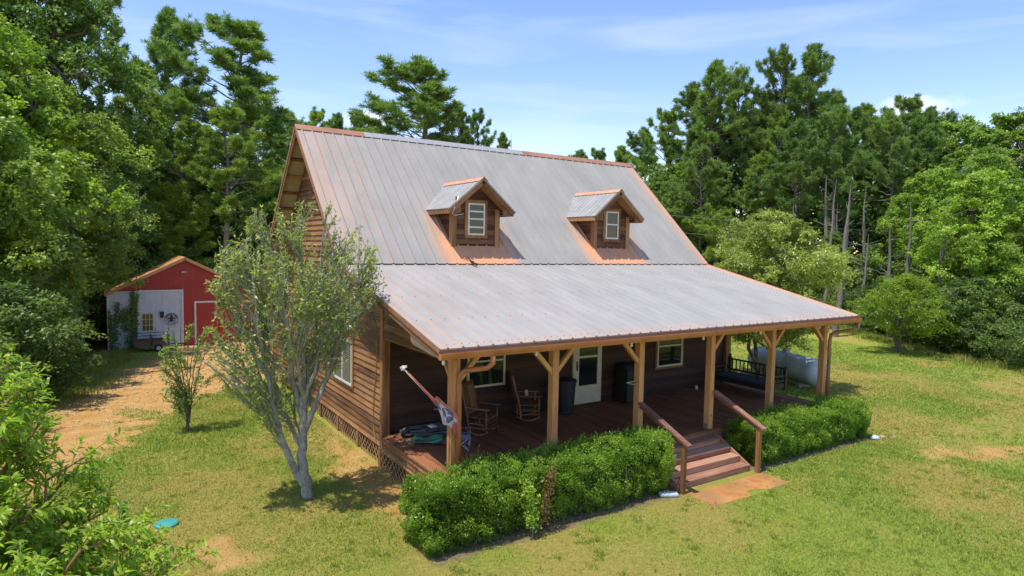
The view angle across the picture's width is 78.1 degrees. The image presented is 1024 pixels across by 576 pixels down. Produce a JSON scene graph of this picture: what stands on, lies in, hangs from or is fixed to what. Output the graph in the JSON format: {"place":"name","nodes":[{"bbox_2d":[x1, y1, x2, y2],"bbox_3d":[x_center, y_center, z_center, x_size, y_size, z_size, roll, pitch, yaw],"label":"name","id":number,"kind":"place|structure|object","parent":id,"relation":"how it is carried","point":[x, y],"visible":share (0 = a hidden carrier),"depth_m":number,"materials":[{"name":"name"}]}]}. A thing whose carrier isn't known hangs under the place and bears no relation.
{"place":"outdoors","nodes":[
{"label":"outdoors","id":0,"kind":"place"},
{"bbox_2d":[1,340,276,503],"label":"dirt drive","id":1,"kind":"structure","parent":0,"point":[81,429],"depth_m":19.45,"materials":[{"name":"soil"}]},
{"bbox_2d":[3,0,1023,252],"label":"sky","id":2,"kind":"structure","parent":0,"point":[557,77],"materials":[{"name":"blue"}]},
{"bbox_2d":[13,294,1023,575],"bbox_3d":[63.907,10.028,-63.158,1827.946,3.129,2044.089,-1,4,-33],"label":"lawn","id":3,"kind":"structure","parent":0,"point":[371,466],"depth_m":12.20,"materials":[{"name":"plant"}]},
{"bbox_2d":[0,332,41,387],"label":"bush","id":4,"kind":"object","parent":3,"relation":"on","point":[26,359],"visible":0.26,"depth_m":17.22,"materials":[{"name":"green plant"}]},
{"bbox_2d":[0,347,73,401],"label":"bush","id":5,"kind":"object","parent":3,"relation":"on","point":[53,369],"visible":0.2,"depth_m":20.02,"materials":[{"name":"green plant"}]},
{"bbox_2d":[0,165,93,361],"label":"oak tree","id":6,"kind":"object","parent":3,"relation":"on","point":[73,237],"visible":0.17,"depth_m":24.35,"materials":[{"name":"green plant"}]},
{"bbox_2d":[0,259,95,365],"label":"bush","id":7,"kind":"object","parent":3,"relation":"on","point":[13,278],"visible":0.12,"depth_m":21.18,"materials":[{"name":"green plant"}]},
{"bbox_2d":[0,85,97,344],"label":"sweetgum tree","id":8,"kind":"object","parent":3,"relation":"on","point":[16,222],"visible":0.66,"depth_m":22.41,"materials":[{"name":"green plant"}]},
{"bbox_2d":[0,279,108,406],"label":"bush","id":9,"kind":"object","parent":3,"relation":"on","point":[15,296],"visible":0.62,"depth_m":19.27,"materials":[{"name":"green plant"}]},
{"bbox_2d":[0,12,137,317],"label":"sweetgum tree","id":10,"kind":"object","parent":3,"relation":"on","point":[16,64],"visible":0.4,"depth_m":26.85,"materials":[{"name":"green plant"}]},
{"bbox_2d":[0,0,152,256],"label":"oak tree","id":11,"kind":"object","parent":3,"relation":"on","point":[8,11],"visible":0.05,"depth_m":38.06,"materials":[{"name":"green plant"}]},
{"bbox_2d":[4,346,154,426],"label":"rough grass","id":12,"kind":"structure","parent":3,"relation":"on","point":[112,361],"depth_m":25.12,"materials":[{"name":"green plant"}]},
{"bbox_2d":[7,68,157,268],"bbox_3d":[-24.124,-3.350,30.549,11.319,14.536,10.874,1,4,-8],"label":"oak tree","id":13,"kind":"object","parent":3,"relation":"on","point":[108,132],"visible":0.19,"depth_m":31.10,"materials":[{"name":"green plant"}]},
{"bbox_2d":[35,0,141,117],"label":"pine tree","id":14,"kind":"object","parent":3,"relation":"on","point":[99,98],"visible":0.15,"depth_m":53.33,"materials":[{"name":"green plant"}]},
{"bbox_2d":[18,173,160,358],"bbox_3d":[-22.300,-1.023,31.751,7.889,9.649,7.579,3,4,27],"label":"oak tree","id":15,"kind":"object","parent":3,"relation":"on","point":[105,255],"visible":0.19,"depth_m":31.79,"materials":[{"name":"green plant"}]},
{"bbox_2d":[2,0,181,319],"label":"oak tree","id":16,"kind":"object","parent":3,"relation":"on","point":[85,11],"visible":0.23,"depth_m":38.01,"materials":[{"name":"green plant"}]},
{"bbox_2d":[0,339,222,575],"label":"peach tree","id":17,"kind":"object","parent":3,"relation":"on","point":[42,559],"visible":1,"depth_m":5.67,"materials":[{"name":"green plant"}]},
{"bbox_2d":[77,119,171,341],"bbox_3d":[-24.484,-3.334,38.278,7.862,13.608,7.056,2,4,16],"label":"oak tree","id":18,"kind":"object","parent":3,"relation":"on","point":[98,318],"visible":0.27,"depth_m":37.71,"materials":[{"name":"green plant"}]},
{"bbox_2d":[106,58,189,202],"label":"pine tree","id":19,"kind":"object","parent":3,"relation":"on","point":[120,104],"visible":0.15,"depth_m":45.38,"materials":[{"name":"green plant"}]},
{"bbox_2d":[132,332,184,351],"bbox_3d":[-19.939,3.034,35.683,2.581,0.946,1.496,-1,4,-33],"label":"utility trailer","id":20,"kind":"object","parent":3,"relation":"on","point":[157,344],"visible":0.94,"depth_m":35.09,"materials":[{"name":"black metal"}]},
{"bbox_2d":[96,129,229,275],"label":"oak tree","id":21,"kind":"object","parent":3,"relation":"on","point":[196,190],"visible":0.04,"depth_m":49.32,"materials":[{"name":"green plant"}]},
{"bbox_2d":[119,85,212,255],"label":"pine tree","id":22,"kind":"object","parent":3,"relation":"on","point":[184,149],"visible":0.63,"depth_m":43.52,"materials":[{"name":"green plant"}]},
{"bbox_2d":[125,178,218,295],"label":"young pine","id":23,"kind":"object","parent":3,"relation":"on","point":[168,196],"visible":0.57,"depth_m":42.22,"materials":[{"name":"green plant"}]},
{"bbox_2d":[104,255,256,349],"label":"red barn","id":24,"kind":"structure","parent":3,"relation":"on","point":[182,278],"depth_m":37.06,"materials":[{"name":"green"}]},
{"bbox_2d":[107,291,139,349],"bbox_3d":[-21.904,1.865,35.629,1.697,3.407,0.420,-1,4,-33],"label":"climbing vine","id":25,"kind":"object","parent":24,"relation":"attached to","point":[134,309],"visible":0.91,"depth_m":35.62,"materials":[{"name":"green plant"}]},
{"bbox_2d":[137,310,157,347],"bbox_3d":[-20.985,2.378,36.312,1.000,2.150,0.078,-1,4,-33],"label":"door","id":26,"kind":"structure","parent":24,"relation":"in","point":[147,319],"depth_m":36.30,"materials":[{"name":"white wood"}]},
{"bbox_2d":[139,4,227,180],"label":"pine tree","id":27,"kind":"object","parent":3,"relation":"on","point":[162,28],"visible":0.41,"depth_m":49.41,"materials":[{"name":"green plant"}]},
{"bbox_2d":[158,322,218,430],"bbox_3d":[-8.736,2.411,17.070,1.494,3.064,1.080,-1,4,-33],"label":"crape shrub","id":28,"kind":"object","parent":3,"relation":"on","point":[188,395],"visible":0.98,"depth_m":16.96,"materials":[{"name":"green plant"}]},
{"bbox_2d":[183,193,245,274],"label":"oak tree","id":29,"kind":"object","parent":3,"relation":"on","point":[211,227],"visible":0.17,"depth_m":45.95,"materials":[{"name":"green plant"}]},
{"bbox_2d":[136,11,296,264],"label":"pine tree","id":30,"kind":"object","parent":3,"relation":"on","point":[250,83],"visible":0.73,"depth_m":46.37,"materials":[{"name":"green plant"}]},
{"bbox_2d":[180,99,284,305],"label":"pine tree","id":31,"kind":"object","parent":3,"relation":"on","point":[230,116],"visible":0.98,"depth_m":42.01,"materials":[{"name":"green plant"}]},
{"bbox_2d":[197,162,279,285],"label":"oak tree","id":32,"kind":"object","parent":3,"relation":"on","point":[266,198],"visible":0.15,"depth_m":46.39,"materials":[{"name":"green plant"}]},
{"bbox_2d":[204,199,387,498],"bbox_3d":[-4.135,1.332,12.440,3.571,6.132,2.682,-1,4,-33],"label":"privet tree","id":33,"kind":"object","parent":3,"relation":"on","point":[334,310],"visible":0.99,"depth_m":12.05,"materials":[{"name":"green plant"}]},
{"bbox_2d":[307,107,334,127],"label":"pine tree","id":34,"kind":"object","parent":3,"relation":"on","point":[316,117],"visible":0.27,"depth_m":83.28,"materials":[{"name":"green plant"}]},
{"bbox_2d":[345,53,467,142],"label":"pine tree","id":35,"kind":"object","parent":3,"relation":"on","point":[430,106],"visible":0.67,"depth_m":60.89,"materials":[{"name":"green plant"}]},
{"bbox_2d":[438,105,476,144],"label":"pine tree","id":36,"kind":"object","parent":3,"relation":"on","point":[464,130],"visible":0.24,"depth_m":67.63,"materials":[{"name":"green plant"}]},
{"bbox_2d":[463,107,496,146],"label":"pine tree","id":37,"kind":"object","parent":3,"relation":"on","point":[476,117],"visible":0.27,"depth_m":71.34,"materials":[{"name":"green plant"}]},
{"bbox_2d":[519,479,543,538],"bbox_3d":[0.338,3.891,11.153,0.465,1.114,0.337,-5,7,-60],"label":"weed","id":38,"kind":"object","parent":3,"relation":"on","point":[531,518],"visible":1,"depth_m":11.13,"materials":[{"name":"green plant"}]},
{"bbox_2d":[396,422,676,557],"bbox_3d":[0.740,3.666,12.234,6.259,1.576,1.445,-1,4,-33],"label":"hedge","id":39,"kind":"object","parent":3,"relation":"on","point":[442,511],"visible":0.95,"depth_m":11.58,"materials":[{"name":"green plant"}]},
{"bbox_2d":[538,466,558,524],"bbox_3d":[0.624,3.743,11.421,0.425,1.062,0.351,-1,4,-33],"label":"dead branch","id":40,"kind":"object","parent":39,"relation":"attached to","point":[547,498],"visible":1,"depth_m":11.38,"materials":[{"name":"brown plant"}]},
{"bbox_2d":[80,151,1022,310],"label":"deep wood","id":41,"kind":"object","parent":3,"relation":"on","point":[856,239],"visible":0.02,"depth_m":52.68,"materials":[{"name":"green plant"}]},
{"bbox_2d":[254,124,861,494],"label":"log cabin house","id":42,"kind":"structure","parent":3,"relation":"on","point":[541,273],"depth_m":17.08,"materials":[{"name":"grey metal"}]},
{"bbox_2d":[333,333,353,389],"bbox_3d":[-4.527,1.909,16.872,0.055,1.300,1.660,-1,4,-33],"label":"window","id":43,"kind":"structure","parent":42,"relation":"in","point":[345,375],"depth_m":16.52,"materials":[{"name":"white glass"}]},
{"bbox_2d":[400,422,446,437],"bbox_3d":[-2.013,3.320,14.811,1.308,0.246,0.830,-1,4,-33],"label":"folded canopy","id":44,"kind":"object","parent":42,"relation":"on","point":[424,430],"visible":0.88,"depth_m":14.65,"materials":[{"name":"grey fabric"}]},
{"bbox_2d":[406,434,446,442],"bbox_3d":[-1.887,3.379,14.162,0.951,0.160,0.400,1,4,-1],"label":"folded camp chair","id":45,"kind":"object","parent":42,"relation":"on","point":[436,438],"visible":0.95,"depth_m":14.10,"materials":[{"name":"green fabric"}]},
{"bbox_2d":[400,365,459,434],"bbox_3d":[-1.470,2.104,11.395,1.191,1.520,0.189,-1,4,-33],"label":"flag on pole","id":46,"kind":"object","parent":42,"relation":"attached to","point":[448,414],"visible":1,"depth_m":11.50,"materials":[{"name":"fabric"}]},
{"bbox_2d":[462,379,500,435],"bbox_3d":[-0.762,2.852,15.044,0.797,1.184,0.675,3,4,25],"label":"rocking chair","id":47,"kind":"object","parent":42,"relation":"on","point":[467,386],"visible":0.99,"depth_m":15.08,"materials":[{"name":"brown wood"}]},
{"bbox_2d":[467,355,505,387],"bbox_3d":[-0.649,1.851,16.112,1.120,1.340,0.055,-1,4,-33],"label":"window","id":48,"kind":"structure","parent":42,"relation":"in","point":[494,376],"depth_m":16.18,"materials":[{"name":"clear glass"}]},
{"bbox_2d":[509,371,542,420],"bbox_3d":[0.335,2.790,16.317,0.797,1.184,0.675,1,4,-8],"label":"rocking chair","id":49,"kind":"object","parent":42,"relation":"on","point":[534,402],"visible":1,"depth_m":16.12,"materials":[{"name":"brown wood"}]},
{"bbox_2d":[558,377,576,414],"bbox_3d":[1.444,2.879,16.929,0.600,0.970,0.590,-1,4,-33],"label":"trash can","id":50,"kind":"object","parent":42,"relation":"on","point":[566,393],"visible":0.81,"depth_m":16.73,"materials":[{"name":"black plastic"}]},
{"bbox_2d":[572,346,601,404],"bbox_3d":[2.151,2.233,17.928,1.040,2.095,0.120,-1,4,-33],"label":"storm door","id":51,"kind":"structure","parent":42,"relation":"in","point":[586,362],"depth_m":17.96,"materials":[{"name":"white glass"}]},
{"bbox_2d":[614,361,645,403],"bbox_3d":[3.465,2.744,18.404,0.759,1.118,0.558,-1,4,-33],"label":"barbecue grill","id":52,"kind":"object","parent":42,"relation":"on","point":[624,391],"visible":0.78,"depth_m":18.16,"materials":[{"name":"metal"}]},
{"bbox_2d":[654,339,683,369],"bbox_3d":[4.949,1.778,19.756,1.260,1.480,0.055,-1,4,-33],"label":"window","id":53,"kind":"structure","parent":42,"relation":"in","point":[668,353],"depth_m":19.75,"materials":[{"name":"clear glass"}]},
{"bbox_2d":[714,329,787,390],"bbox_3d":[7.476,1.427,19.857,0.960,3.272,2.125,-1,4,-33],"label":"daybed swing","id":54,"kind":"object","parent":42,"relation":"hanging from","point":[746,380],"visible":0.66,"depth_m":19.92,"materials":[{"name":"brown wood"}]},
{"bbox_2d":[130,351,1023,575],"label":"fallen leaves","id":55,"kind":"object","parent":3,"relation":"on","point":[592,523],"visible":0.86,"depth_m":12.40,"materials":[{"name":"brown plant"}]},
{"bbox_2d":[622,126,659,186],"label":"pine tree","id":56,"kind":"object","parent":3,"relation":"on","point":[633,141],"visible":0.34,"depth_m":68.01,"materials":[{"name":"green plant"}]},
{"bbox_2d":[623,106,684,192],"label":"pine tree","id":57,"kind":"object","parent":3,"relation":"on","point":[668,117],"visible":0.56,"depth_m":62.37,"materials":[{"name":"green plant"}]},
{"bbox_2d":[650,171,677,208],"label":"pine tree","id":58,"kind":"object","parent":3,"relation":"on","point":[658,194],"visible":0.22,"depth_m":57.31,"materials":[{"name":"green plant"}]},
{"bbox_2d":[655,80,707,231],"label":"pine tree","id":59,"kind":"object","parent":3,"relation":"on","point":[688,100],"visible":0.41,"depth_m":59.56,"materials":[{"name":"green plant"}]},
{"bbox_2d":[656,141,725,253],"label":"pine tree","id":60,"kind":"object","parent":3,"relation":"on","point":[701,153],"visible":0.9,"depth_m":51.81,"materials":[{"name":"green plant"}]},
{"bbox_2d":[660,159,729,229],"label":"pine tree","id":61,"kind":"object","parent":3,"relation":"on","point":[674,177],"visible":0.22,"depth_m":54.67,"materials":[{"name":"green plant"}]},
{"bbox_2d":[669,198,721,251],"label":"young pine","id":62,"kind":"object","parent":3,"relation":"on","point":[687,208],"visible":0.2,"depth_m":52.97,"materials":[{"name":"green plant"}]},
{"bbox_2d":[681,96,728,212],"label":"pine tree","id":63,"kind":"object","parent":3,"relation":"on","point":[715,153],"visible":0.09,"depth_m":59.05,"materials":[{"name":"green plant"}]},
{"bbox_2d":[681,202,745,269],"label":"young pine","id":64,"kind":"object","parent":3,"relation":"on","point":[711,227],"visible":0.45,"depth_m":50.84,"materials":[{"name":"green plant"}]},
{"bbox_2d":[696,158,737,246],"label":"pine tree","id":65,"kind":"object","parent":3,"relation":"on","point":[720,182],"visible":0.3,"depth_m":53.70,"materials":[{"name":"green plant"}]},
{"bbox_2d":[686,484,749,505],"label":"concrete slab","id":66,"kind":"structure","parent":3,"relation":"on","point":[720,494],"depth_m":13.35,"materials":[{"name":"beige concrete"}]},
{"bbox_2d":[684,58,760,249],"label":"pine tree","id":67,"kind":"object","parent":3,"relation":"on","point":[716,72],"visible":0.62,"depth_m":56.01,"materials":[{"name":"green plant"}]},
{"bbox_2d":[704,112,759,222],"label":"pine tree","id":68,"kind":"object","parent":3,"relation":"on","point":[745,161],"visible":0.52,"depth_m":56.28,"materials":[{"name":"green plant"}]},
{"bbox_2d":[719,77,779,227],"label":"pine tree","id":69,"kind":"object","parent":3,"relation":"on","point":[746,88],"visible":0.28,"depth_m":58.53,"materials":[{"name":"green plant"}]},
{"bbox_2d":[722,473,789,490],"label":"concrete slab","id":70,"kind":"structure","parent":3,"relation":"on","point":[761,481],"depth_m":14.05,"materials":[{"name":"beige concrete"}]},
{"bbox_2d":[731,150,810,226],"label":"pine tree","id":71,"kind":"object","parent":3,"relation":"on","point":[762,160],"visible":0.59,"depth_m":51.68,"materials":[{"name":"green plant"}]},
{"bbox_2d":[745,42,800,214],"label":"pine tree","id":72,"kind":"object","parent":3,"relation":"on","point":[783,55],"visible":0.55,"depth_m":56.81,"materials":[{"name":"green plant"}]},
{"bbox_2d":[757,104,805,248],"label":"pine tree","id":73,"kind":"object","parent":3,"relation":"on","point":[774,118],"visible":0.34,"depth_m":55.10,"materials":[{"name":"green plant"}]},
{"bbox_2d":[748,118,824,284],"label":"pine tree","id":74,"kind":"object","parent":3,"relation":"on","point":[800,170],"visible":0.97,"depth_m":49.61,"materials":[{"name":"green plant"}]},
{"bbox_2d":[713,209,860,377],"bbox_3d":[9.803,0.444,23.922,6.229,7.047,5.932,-2,5,-39],"label":"round tree","id":75,"kind":"object","parent":3,"relation":"on","point":[765,231],"visible":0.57,"depth_m":22.84,"materials":[{"name":"green plant"}]},
{"bbox_2d":[754,147,819,231],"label":"pine tree","id":76,"kind":"object","parent":3,"relation":"on","point":[788,194],"visible":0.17,"depth_m":51.78,"materials":[{"name":"green plant"}]},
{"bbox_2d":[748,346,826,387],"bbox_3d":[10.857,3.066,25.124,1.150,1.330,3.806,0,4,-17],"label":"propane tank","id":77,"kind":"object","parent":3,"relation":"on","point":[802,371],"visible":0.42,"depth_m":24.12,"materials":[{"name":"metal"}]},
{"bbox_2d":[725,390,872,465],"bbox_3d":[7.691,3.609,16.735,5.360,1.361,1.459,-1,4,-33],"label":"hedge","id":78,"kind":"object","parent":3,"relation":"on","point":[821,421],"visible":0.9,"depth_m":16.14,"materials":[{"name":"green plant"}]},
{"bbox_2d":[783,41,850,221],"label":"pine tree","id":79,"kind":"object","parent":3,"relation":"on","point":[814,62],"visible":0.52,"depth_m":54.89,"materials":[{"name":"green plant"}]},
{"bbox_2d":[795,230,856,304],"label":"young pine","id":80,"kind":"object","parent":3,"relation":"on","point":[836,239],"visible":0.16,"depth_m":48.08,"materials":[{"name":"green plant"}]},
{"bbox_2d":[803,102,871,233],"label":"pine tree","id":81,"kind":"object","parent":3,"relation":"on","point":[835,118],"visible":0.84,"depth_m":49.89,"materials":[{"name":"green plant"}]},
{"bbox_2d":[832,192,864,336],"bbox_3d":[19.983,-1.369,38.341,2.161,9.204,1.528,1,4,-8],"label":"tree trunk","id":82,"kind":"object","parent":3,"relation":"on","point":[840,297],"visible":0.58,"depth_m":38.42,"materials":[{"name":"grey plant"}]},
{"bbox_2d":[821,101,881,253],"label":"pine tree","id":83,"kind":"object","parent":3,"relation":"on","point":[868,108],"visible":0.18,"depth_m":55.66,"materials":[{"name":"green plant"}]},
{"bbox_2d":[822,105,882,266],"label":"pine tree","id":84,"kind":"object","parent":3,"relation":"on","point":[858,122],"visible":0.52,"depth_m":52.52,"materials":[{"name":"green plant"}]},
{"bbox_2d":[842,282,893,331],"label":"bush","id":85,"kind":"object","parent":3,"relation":"on","point":[864,290],"visible":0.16,"depth_m":42.19,"materials":[{"name":"green plant"}]},
{"bbox_2d":[848,113,916,268],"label":"pine tree","id":86,"kind":"object","parent":3,"relation":"on","point":[895,155],"visible":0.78,"depth_m":49.05,"materials":[{"name":"green plant"}]},
{"bbox_2d":[846,242,922,309],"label":"bush","id":87,"kind":"object","parent":3,"relation":"on","point":[884,247],"visible":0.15,"depth_m":45.57,"materials":[{"name":"green plant"}]},
{"bbox_2d":[858,135,917,247],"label":"pine tree","id":88,"kind":"object","parent":3,"relation":"on","point":[880,203],"visible":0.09,"depth_m":52.05,"materials":[{"name":"green plant"}]},
{"bbox_2d":[845,250,932,301],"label":"bush","id":89,"kind":"object","parent":3,"relation":"on","point":[898,258],"visible":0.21,"depth_m":43.23,"materials":[{"name":"green plant"}]},
{"bbox_2d":[872,93,925,203],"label":"pine tree","id":90,"kind":"object","parent":3,"relation":"on","point":[913,104],"visible":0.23,"depth_m":60.66,"materials":[{"name":"green plant"}]},
{"bbox_2d":[847,272,960,352],"bbox_3d":[20.450,1.354,32.639,5.269,4.462,4.698,-1,4,-33],"label":"lawn tree","id":91,"kind":"object","parent":3,"relation":"on","point":[908,282],"visible":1,"depth_m":32.20,"materials":[{"name":"green plant"}]},
{"bbox_2d":[861,283,986,348],"bbox_3d":[23.801,1.651,36.442,6.446,3.969,5.701,0,4,-11],"label":"bush","id":92,"kind":"object","parent":3,"relation":"on","point":[907,338],"visible":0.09,"depth_m":35.67,"materials":[{"name":"green plant"}]},
{"bbox_2d":[898,110,953,212],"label":"pine tree","id":93,"kind":"object","parent":3,"relation":"on","point":[916,123],"visible":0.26,"depth_m":56.66,"materials":[{"name":"green plant"}]},
{"bbox_2d":[828,323,1023,375],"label":"tall weeds","id":94,"kind":"object","parent":3,"relation":"on","point":[884,340],"visible":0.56,"depth_m":32.72,"materials":[{"name":"green plant"}]},
{"bbox_2d":[872,165,980,296],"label":"sweetgum tree","id":95,"kind":"object","parent":3,"relation":"on","point":[924,197],"visible":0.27,"depth_m":43.88,"materials":[{"name":"green plant"}]},
{"bbox_2d":[908,122,962,214],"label":"pine tree","id":96,"kind":"object","parent":3,"relation":"on","point":[927,154],"visible":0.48,"depth_m":50.85,"materials":[{"name":"green plant"}]},
{"bbox_2d":[919,104,959,148],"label":"pine tree","id":97,"kind":"object","parent":3,"relation":"on","point":[936,119],"visible":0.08,"depth_m":60.16,"materials":[{"name":"green plant"}]},
{"bbox_2d":[898,113,1021,218],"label":"sweetgum tree","id":98,"kind":"object","parent":3,"relation":"on","point":[964,127],"visible":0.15,"depth_m":53.76,"materials":[{"name":"green plant"}]},
{"bbox_2d":[904,167,1023,323],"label":"sweetgum tree","id":99,"kind":"object","parent":3,"relation":"on","point":[969,194],"visible":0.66,"depth_m":35.17,"materials":[{"name":"green plant"}]},
{"bbox_2d":[915,275,1023,353],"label":"bush","id":100,"kind":"object","parent":3,"relation":"on","point":[973,289],"visible":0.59,"depth_m":32.39,"materials":[{"name":"green plant"}]},
{"bbox_2d":[925,143,1023,291],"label":"oak tree","id":101,"kind":"object","parent":3,"relation":"on","point":[993,156],"visible":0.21,"depth_m":42.01,"materials":[{"name":"green plant"}]},
{"bbox_2d":[945,105,1023,277],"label":"sweetgum tree","id":102,"kind":"object","parent":3,"relation":"on","point":[1008,134],"visible":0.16,"depth_m":46.41,"materials":[{"name":"green plant"}]},
{"bbox_2d":[950,315,1021,361],"bbox_3d":[23.461,2.559,31.244,3.075,2.567,3.052,0,4,-14],"label":"bush","id":103,"kind":"object","parent":3,"relation":"on","point":[985,352],"visible":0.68,"depth_m":30.90,"materials":[{"name":"green plant"}]},
{"bbox_2d":[961,272,1023,352],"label":"bush","id":104,"kind":"object","parent":3,"relation":"on","point":[1020,291],"visible":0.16,"depth_m":33.50,"materials":[{"name":"green plant"}]},
{"bbox_2d":[966,304,1023,366],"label":"bush","id":105,"kind":"object","parent":3,"relation":"on","point":[1017,359],"visible":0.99,"depth_m":29.03,"materials":[{"name":"green plant"}]},
{"bbox_2d":[981,209,1023,320],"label":"oak tree","id":106,"kind":"object","parent":3,"relation":"on","point":[1020,214],"visible":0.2,"depth_m":35.24,"materials":[{"name":"green plant"}]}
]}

